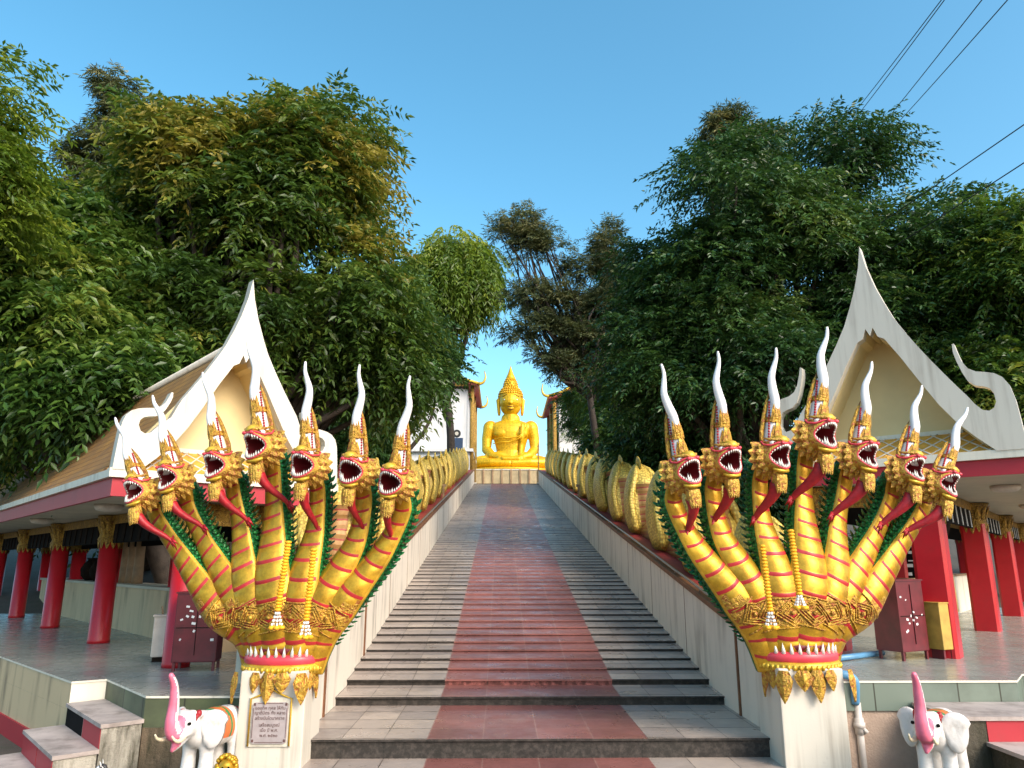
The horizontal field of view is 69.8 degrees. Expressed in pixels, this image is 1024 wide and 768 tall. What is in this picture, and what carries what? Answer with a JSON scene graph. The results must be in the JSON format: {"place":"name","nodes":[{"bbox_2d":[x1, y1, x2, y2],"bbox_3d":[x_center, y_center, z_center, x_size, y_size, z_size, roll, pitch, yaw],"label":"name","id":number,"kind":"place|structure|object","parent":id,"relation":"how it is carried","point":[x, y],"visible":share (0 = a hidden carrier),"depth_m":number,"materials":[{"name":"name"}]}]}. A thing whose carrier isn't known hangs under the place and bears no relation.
{"place":"outdoors","nodes":[
{"label":"outdoors","id":0,"kind":"place"},
{"bbox_2d":[80,558,95,579],"bbox_3d":[-9.679,4.261,16.899,0.460,0.500,0.453,0,-14,-1],"label":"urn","id":1,"kind":"object","parent":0,"point":[84,570],"visible":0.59,"depth_m":16.72,"materials":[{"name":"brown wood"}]},
{"bbox_2d":[89,558,97,580],"bbox_3d":[-9.213,4.139,16.392,0.400,0.500,0.394,0,-14,-1],"label":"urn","id":2,"kind":"object","parent":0,"point":[92,571],"visible":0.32,"depth_m":16.22,"materials":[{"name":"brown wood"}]},
{"bbox_2d":[96,761,107,767],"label":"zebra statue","id":3,"kind":"object","parent":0,"point":[102,765],"visible":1,"depth_m":5.49,"materials":[{"name":"white ceramic"}]},
{"bbox_2d":[0,524,1023,754],"bbox_3d":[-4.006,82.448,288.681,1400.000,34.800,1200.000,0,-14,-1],"label":"ground","id":4,"kind":"structure","parent":0,"point":[34,604],"depth_m":21.64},
{"bbox_2d":[0,40,95,281],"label":"broadleaf tree","id":5,"kind":"object","parent":4,"relation":"on","point":[24,176],"visible":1,"depth_m":12.18,"materials":[{"name":"green plant"}]},
{"bbox_2d":[45,59,166,189],"bbox_3d":[-12.073,-2.228,22.668,6.449,16.288,4.299,-7,-15,25],"label":"broadleaf tree","id":6,"kind":"object","parent":4,"relation":"on","point":[103,109],"visible":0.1,"depth_m":23.22,"materials":[{"name":"green plant"}]},
{"bbox_2d":[0,180,213,583],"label":"broadleaf tree","id":7,"kind":"object","parent":4,"relation":"on","point":[71,379],"visible":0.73,"depth_m":13.20,"materials":[{"name":"green plant"}]},
{"bbox_2d":[0,280,337,767],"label":"pavilion","id":8,"kind":"structure","parent":4,"relation":"on","point":[84,681],"depth_m":9.78,"materials":[{"name":"white paint"}]},
{"bbox_2d":[118,542,128,582],"bbox_3d":[-7.892,3.451,15.041,0.200,1.200,0.195,0,-14,-1],"label":"wooden post","id":9,"kind":"object","parent":8,"relation":"on","point":[123,564],"visible":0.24,"depth_m":14.91,"materials":[{"name":"beige wood"}]},
{"bbox_2d":[124,542,135,582],"bbox_3d":[-7.585,3.420,14.696,0.200,1.100,0.195,0,-14,-1],"label":"wooden post","id":10,"kind":"object","parent":8,"relation":"on","point":[130,564],"visible":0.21,"depth_m":14.58,"materials":[{"name":"beige wood"}]},
{"bbox_2d":[131,541,145,583],"bbox_3d":[-7.278,3.388,14.351,0.200,1.000,0.195,0,-14,-1],"label":"wooden post","id":11,"kind":"object","parent":8,"relation":"on","point":[138,571],"visible":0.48,"depth_m":14.26,"materials":[{"name":"beige wood"}]},
{"bbox_2d":[150,606,166,661],"bbox_3d":[-4.541,3.248,9.560,0.270,0.682,0.230,5,-15,-20],"label":"collection box","id":12,"kind":"object","parent":8,"relation":"on","point":[159,626],"visible":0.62,"depth_m":9.45,"materials":[{"name":"beige wood"}]},
{"bbox_2d":[171,591,222,671],"bbox_3d":[-3.764,2.964,8.840,0.520,0.900,0.360,2,-14,-10],"label":"donation cabinet","id":13,"kind":"object","parent":8,"relation":"on","point":[196,638],"visible":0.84,"depth_m":8.67,"materials":[{"name":"red wood"}]},
{"bbox_2d":[0,416,345,570],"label":"broadleaf tree","id":14,"kind":"object","parent":4,"relation":"on","point":[146,566],"visible":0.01,"depth_m":21.82,"materials":[{"name":"green plant"}]},
{"bbox_2d":[154,673,238,767],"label":"elephant statue","id":15,"kind":"object","parent":4,"relation":"on","point":[209,733],"visible":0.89,"depth_m":6.09,"materials":[{"name":"white ceramic"}]},
{"bbox_2d":[214,753,238,767],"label":"lion statue","id":16,"kind":"object","parent":4,"relation":"on","point":[226,760],"visible":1,"depth_m":5.59,"materials":[{"name":"gold metal"}]},
{"bbox_2d":[60,67,464,551],"bbox_3d":[-6.301,-0.693,16.977,10.393,13.641,7.414,0,-14,-1],"label":"broadleaf tree","id":17,"kind":"object","parent":4,"relation":"on","point":[260,190],"visible":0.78,"depth_m":16.02,"materials":[{"name":"green plant"}]},
{"bbox_2d":[290,390,412,513],"bbox_3d":[-6.720,2.549,24.032,8.111,8.145,7.510,0,-14,-1],"label":"broadleaf tree","id":18,"kind":"object","parent":4,"relation":"on","point":[384,459],"visible":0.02,"depth_m":22.44,"materials":[{"name":"green plant"}]},
{"bbox_2d":[235,470,474,718],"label":"balustrade wall","id":19,"kind":"structure","parent":4,"relation":"on","point":[349,651],"depth_m":12.03,"materials":[{"name":"paint"}]},
{"bbox_2d":[328,260,486,459],"bbox_3d":[-4.370,0.806,25.193,5.245,10.814,8.075,-8,-16,31],"label":"broadleaf tree","id":20,"kind":"object","parent":4,"relation":"on","point":[454,367],"visible":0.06,"depth_m":25.79,"materials":[{"name":"green plant"}]},
{"bbox_2d":[411,448,474,469],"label":"parapet wall","id":21,"kind":"structure","parent":4,"relation":"on","point":[416,452],"depth_m":51.22,"materials":[{"name":"white paint"}]},
{"bbox_2d":[399,225,515,451],"bbox_3d":[-3.245,-1.055,36.922,7.021,14.504,5.922,0,-14,-1],"label":"weeping tree","id":22,"kind":"object","parent":4,"relation":"on","point":[467,281],"visible":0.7,"depth_m":36.38,"materials":[{"name":"green plant"}]},
{"bbox_2d":[454,430,462,449],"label":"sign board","id":23,"kind":"object","parent":4,"relation":"on","point":[458,442],"visible":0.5,"depth_m":47.07,"materials":[{"name":"blue paint"}]},
{"bbox_2d":[477,366,544,469],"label":"buddha statue","id":24,"kind":"object","parent":4,"relation":"on","point":[510,433],"visible":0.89,"depth_m":79.82,"materials":[{"name":"gold metal"}]},
{"bbox_2d":[310,484,769,758],"bbox_3d":[-0.077,5.124,28.390,4.400,6.930,43.005,0,-14,-1],"label":"stairway","id":25,"kind":"object","parent":4,"relation":"on","point":[503,618],"visible":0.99,"depth_m":9.40,"materials":[{"name":"red tile"}]},
{"bbox_2d":[302,757,784,767],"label":"paved landing","id":26,"kind":"object","parent":4,"relation":"on","point":[728,762],"visible":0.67,"depth_m":6.53,"materials":[{"name":"grey tile"}]},
{"bbox_2d":[235,670,321,767],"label":"statue pedestal","id":27,"kind":"object","parent":26,"relation":"on","point":[279,730],"visible":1,"depth_m":6.43,"materials":[{"name":"white paint"}]},
{"bbox_2d":[114,339,468,704],"bbox_3d":[-2.769,3.686,27.364,3.226,8.142,41.621,0,-14,-1],"label":"serpent statue","id":28,"kind":"object","parent":27,"relation":"on","point":[355,528],"visible":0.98,"depth_m":6.97,"materials":[{"name":"gold metal"}]},
{"bbox_2d":[268,541,291,629],"bbox_3d":[-2.072,1.790,6.548,0.143,0.765,0.136,6,-15,-23],"label":"flower garland","id":29,"kind":"object","parent":28,"relation":"hanging from","point":[282,580],"visible":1,"depth_m":6.52,"materials":[{"name":"yellow plant"}]},
{"bbox_2d":[297,548,317,639],"bbox_3d":[-1.798,1.847,6.482,0.138,0.772,0.143,0,-14,-1],"label":"flower garland","id":30,"kind":"object","parent":28,"relation":"hanging from","point":[309,592],"visible":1,"depth_m":6.45,"materials":[{"name":"yellow plant"}]},
{"bbox_2d":[756,667,851,767],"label":"statue pedestal","id":31,"kind":"object","parent":26,"relation":"on","point":[800,728],"visible":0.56,"depth_m":6.47,"materials":[{"name":"white paint"}]},
{"bbox_2d":[545,327,968,703],"bbox_3d":[2.752,3.699,27.410,3.386,8.120,41.686,0,-14,-1],"label":"serpent statue","id":32,"kind":"object","parent":31,"relation":"on","point":[680,504],"visible":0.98,"depth_m":7.01,"materials":[{"name":"gold metal"}]},
{"bbox_2d":[759,545,779,629],"bbox_3d":[2.246,1.774,6.426,0.138,0.718,0.143,0,-14,-1],"label":"flower garland","id":33,"kind":"object","parent":32,"relation":"hanging from","point":[767,586],"visible":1,"depth_m":6.40,"materials":[{"name":"yellow plant"}]},
{"bbox_2d":[787,529,808,609],"bbox_3d":[2.486,1.611,6.388,0.138,0.678,0.143,0,-14,-1],"label":"flower garland","id":34,"kind":"object","parent":32,"relation":"hanging from","point":[796,572],"visible":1,"depth_m":6.36,"materials":[{"name":"yellow plant"}]},
{"bbox_2d":[545,417,573,450],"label":"shrub","id":35,"kind":"object","parent":4,"relation":"on","point":[551,437],"visible":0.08,"depth_m":55.13,"materials":[{"name":"green plant"}]},
{"bbox_2d":[479,199,642,456],"bbox_3d":[2.259,-0.323,29.649,7.300,14.400,4.944,0,-14,-1],"label":"conifer tree","id":36,"kind":"object","parent":4,"relation":"on","point":[564,327],"visible":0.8,"depth_m":29.58,"materials":[{"name":"green plant"}]},
{"bbox_2d":[549,390,588,452],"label":"shrub","id":37,"kind":"object","parent":4,"relation":"on","point":[574,431],"visible":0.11,"depth_m":42.88,"materials":[{"name":"green plant"}]},
{"bbox_2d":[546,283,656,435],"bbox_3d":[5.008,1.232,36.011,6.412,13.136,11.840,0,-14,-1],"label":"broadleaf tree","id":38,"kind":"object","parent":4,"relation":"on","point":[576,405],"visible":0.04,"depth_m":38.87,"materials":[{"name":"green plant"}]},
{"bbox_2d":[572,407,650,455],"bbox_3d":[4.808,3.629,30.777,4.560,6.001,4.925,0,-14,-1],"label":"shrub","id":39,"kind":"object","parent":4,"relation":"on","point":[586,441],"visible":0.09,"depth_m":30.47,"materials":[{"name":"green plant"}]},
{"bbox_2d":[590,405,700,479],"bbox_3d":[4.704,3.175,19.977,4.759,6.030,4.546,12,-18,-40],"label":"shrub","id":40,"kind":"object","parent":4,"relation":"on","point":[629,448],"visible":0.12,"depth_m":19.50,"materials":[{"name":"green plant"}]},
{"bbox_2d":[538,470,759,726],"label":"balustrade wall","id":41,"kind":"structure","parent":4,"relation":"on","point":[666,588],"depth_m":10.81,"materials":[{"name":"paint"}]},
{"bbox_2d":[684,97,792,210],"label":"conifer tree","id":42,"kind":"object","parent":4,"relation":"on","point":[714,119],"visible":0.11,"depth_m":26.60,"materials":[{"name":"green plant"}]},
{"bbox_2d":[560,94,957,484],"bbox_3d":[6.446,-0.593,18.330,10.346,13.264,7.531,0,-14,-1],"label":"broadleaf tree","id":43,"kind":"object","parent":4,"relation":"on","point":[718,279],"visible":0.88,"depth_m":17.37,"materials":[{"name":"green plant"}]},
{"bbox_2d":[788,124,1023,285],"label":"power cable","id":44,"kind":"object","parent":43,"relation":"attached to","point":[950,175],"visible":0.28,"depth_m":14.09,"materials":[{"name":"black rubber"}]},
{"bbox_2d":[692,424,851,536],"bbox_3d":[6.372,3.225,18.545,5.337,5.713,4.648,0,-14,-1],"label":"shrub","id":45,"kind":"object","parent":4,"relation":"on","point":[775,508],"visible":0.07,"depth_m":17.74,"materials":[{"name":"green plant"}]},
{"bbox_2d":[771,247,1023,767],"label":"pavilion","id":46,"kind":"structure","parent":4,"relation":"on","point":[977,681],"depth_m":9.40,"materials":[{"name":"white paint"}]},
{"bbox_2d":[842,670,868,767],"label":"water pipe","id":47,"kind":"object","parent":46,"relation":"attached to","point":[859,726],"visible":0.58,"depth_m":7.17,"materials":[{"name":"white plastic"}]},
{"bbox_2d":[841,650,884,660],"bbox_3d":[4.184,3.290,8.880,1.090,0.068,0.070,9,-16,-33],"label":"floor pipe","id":48,"kind":"object","parent":46,"relation":"on","point":[854,656],"visible":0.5,"depth_m":8.87,"materials":[{"name":"blue plastic"}]},
{"bbox_2d":[874,579,928,660],"bbox_3d":[4.776,2.891,9.048,0.520,0.940,0.380,7,-15,-27],"label":"donation cabinet","id":49,"kind":"object","parent":46,"relation":"on","point":[900,624],"visible":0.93,"depth_m":8.90,"materials":[{"name":"red wood"}]},
{"bbox_2d":[906,547,914,577],"bbox_3d":[7.000,3.308,13.599,0.900,0.540,0.054,-10,-17,37],"label":"notice board","id":50,"kind":"object","parent":46,"relation":"on","point":[910,564],"visible":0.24,"depth_m":13.37,"materials":[{"name":"black paper"}]},
{"bbox_2d":[914,576,958,611],"bbox_3d":[7.995,4.110,14.042,0.077,0.795,6.600,-10,-17,37],"label":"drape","id":51,"kind":"object","parent":46,"relation":"hanging from","point":[956,595],"visible":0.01,"depth_m":16.44,"materials":[{"name":"beige fabric"}]},
{"bbox_2d":[924,602,952,659],"bbox_3d":[5.267,3.030,9.041,0.220,0.662,0.220,6,-15,-24],"label":"collection box","id":52,"kind":"object","parent":46,"relation":"on","point":[938,628],"visible":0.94,"depth_m":8.98,"materials":[{"name":"gold metal"}]},
{"bbox_2d":[798,175,1023,409],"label":"broadleaf tree","id":53,"kind":"object","parent":4,"relation":"on","point":[895,293],"visible":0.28,"depth_m":16.61,"materials":[{"name":"green plant"}]},
{"bbox_2d":[869,162,1023,262],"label":"power cable","id":54,"kind":"object","parent":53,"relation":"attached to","point":[953,208],"visible":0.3,"depth_m":14.18,"materials":[{"name":"black rubber"}]},
{"bbox_2d":[897,672,970,767],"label":"elephant statue","id":55,"kind":"object","parent":4,"relation":"on","point":[937,737],"visible":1,"depth_m":5.85,"materials":[{"name":"white ceramic"}]},
{"bbox_2d":[894,182,1023,535],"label":"broadleaf tree","id":56,"kind":"object","parent":4,"relation":"on","point":[997,253],"visible":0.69,"depth_m":15.53,"materials":[{"name":"green plant"}]},
{"bbox_2d":[0,0,1023,456],"label":"sky","id":57,"kind":"structure","parent":0,"point":[559,106],"materials":[{"name":"blue"}]},
{"bbox_2d":[849,0,941,118],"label":"power cable","id":58,"kind":"object","parent":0,"point":[902,50],"visible":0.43,"depth_m":17.09,"materials":[{"name":"black rubber"}]},
{"bbox_2d":[858,0,944,114],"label":"power cable","id":59,"kind":"object","parent":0,"point":[906,51],"visible":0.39,"depth_m":17.26,"materials":[{"name":"black rubber"}]},
{"bbox_2d":[877,0,981,130],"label":"power cable","id":60,"kind":"object","parent":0,"point":[941,51],"visible":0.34,"depth_m":15.67,"materials":[{"name":"black rubber"}]},
{"bbox_2d":[900,0,1007,119],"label":"power cable","id":61,"kind":"object","parent":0,"point":[959,54],"visible":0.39,"depth_m":14.97,"materials":[{"name":"black rubber"}]},
{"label":"hilltop terrace","id":62,"kind":"structure","parent":0,"visible":0},
{"bbox_2d":[406,371,487,469],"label":"temple hall","id":63,"kind":"structure","parent":62,"relation":"on","point":[465,420],"depth_m":52.30,"materials":[{"name":"white paint"}]},
{"bbox_2d":[474,442,476,483],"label":"flag pole","id":64,"kind":"object","parent":62,"relation":"on","point":[475,466],"visible":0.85,"depth_m":50.79,"materials":[{"name":"beige metal"}]},
{"bbox_2d":[476,469,537,483],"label":"terrace wall","id":65,"kind":"structure","parent":62,"relation":"on","point":[506,476],"depth_m":51.64,"materials":[{"name":"white paint"}]},
{"bbox_2d":[537,443,538,483],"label":"flag pole","id":66,"kind":"object","parent":62,"relation":"on","point":[538,458],"visible":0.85,"depth_m":50.97,"materials":[{"name":"beige metal"}]},
{"bbox_2d":[536,384,580,453],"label":"temple hall","id":67,"kind":"structure","parent":62,"relation":"on","point":[565,444],"depth_m":54.26,"materials":[{"name":"white paint"}]}
]}

